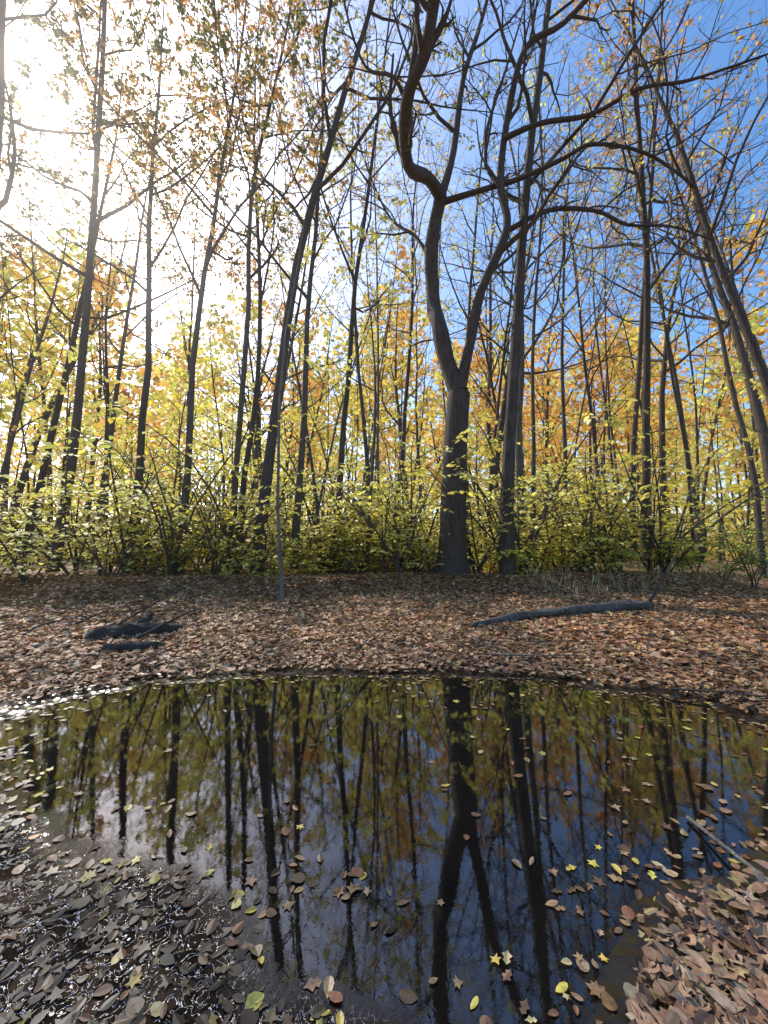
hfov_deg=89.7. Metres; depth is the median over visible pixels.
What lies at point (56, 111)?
sky
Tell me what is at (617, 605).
fallen log
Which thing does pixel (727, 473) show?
treeline leaves
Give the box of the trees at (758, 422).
[0,0,767,571]
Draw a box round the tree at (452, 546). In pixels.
[324,0,767,575]
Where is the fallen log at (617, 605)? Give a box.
[469,599,653,627]
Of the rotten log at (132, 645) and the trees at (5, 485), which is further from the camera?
the trees at (5, 485)
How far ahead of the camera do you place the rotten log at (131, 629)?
5.25 m
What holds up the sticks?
on the ground at (616, 970)
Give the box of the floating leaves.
[0,674,767,1023]
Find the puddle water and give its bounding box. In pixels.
[0,675,767,1023]
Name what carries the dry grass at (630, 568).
on the ground at (616, 970)
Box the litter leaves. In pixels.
[0,566,767,1023]
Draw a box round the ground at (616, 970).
[0,550,767,1023]
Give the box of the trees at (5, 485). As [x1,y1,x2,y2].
[0,229,767,553]
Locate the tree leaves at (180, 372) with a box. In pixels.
[0,0,767,527]
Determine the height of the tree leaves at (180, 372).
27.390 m
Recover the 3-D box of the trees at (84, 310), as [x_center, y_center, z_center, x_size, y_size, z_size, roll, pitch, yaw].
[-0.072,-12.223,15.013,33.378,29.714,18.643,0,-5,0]
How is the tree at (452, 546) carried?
on the ground at (616, 970)
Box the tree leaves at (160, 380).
[0,172,767,513]
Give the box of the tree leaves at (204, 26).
[0,0,767,407]
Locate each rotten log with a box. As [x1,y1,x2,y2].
[83,621,183,640]
[100,640,164,652]
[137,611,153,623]
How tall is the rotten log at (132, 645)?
0.170 m
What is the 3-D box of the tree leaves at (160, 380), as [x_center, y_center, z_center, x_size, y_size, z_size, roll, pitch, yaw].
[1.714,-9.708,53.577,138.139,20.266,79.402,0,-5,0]
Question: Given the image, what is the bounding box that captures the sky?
[0,0,767,542]
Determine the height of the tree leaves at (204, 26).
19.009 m
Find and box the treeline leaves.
[0,434,766,559]
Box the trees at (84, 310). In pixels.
[0,0,767,601]
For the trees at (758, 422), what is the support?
on the ground at (616, 970)
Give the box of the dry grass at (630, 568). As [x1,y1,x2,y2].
[524,558,767,594]
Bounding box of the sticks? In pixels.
[0,517,767,881]
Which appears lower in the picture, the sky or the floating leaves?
the floating leaves
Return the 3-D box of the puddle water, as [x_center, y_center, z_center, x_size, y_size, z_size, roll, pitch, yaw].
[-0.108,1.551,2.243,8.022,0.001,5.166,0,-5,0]
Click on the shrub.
(195, 554)
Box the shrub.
[0,358,767,587]
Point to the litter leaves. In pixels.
(698, 972)

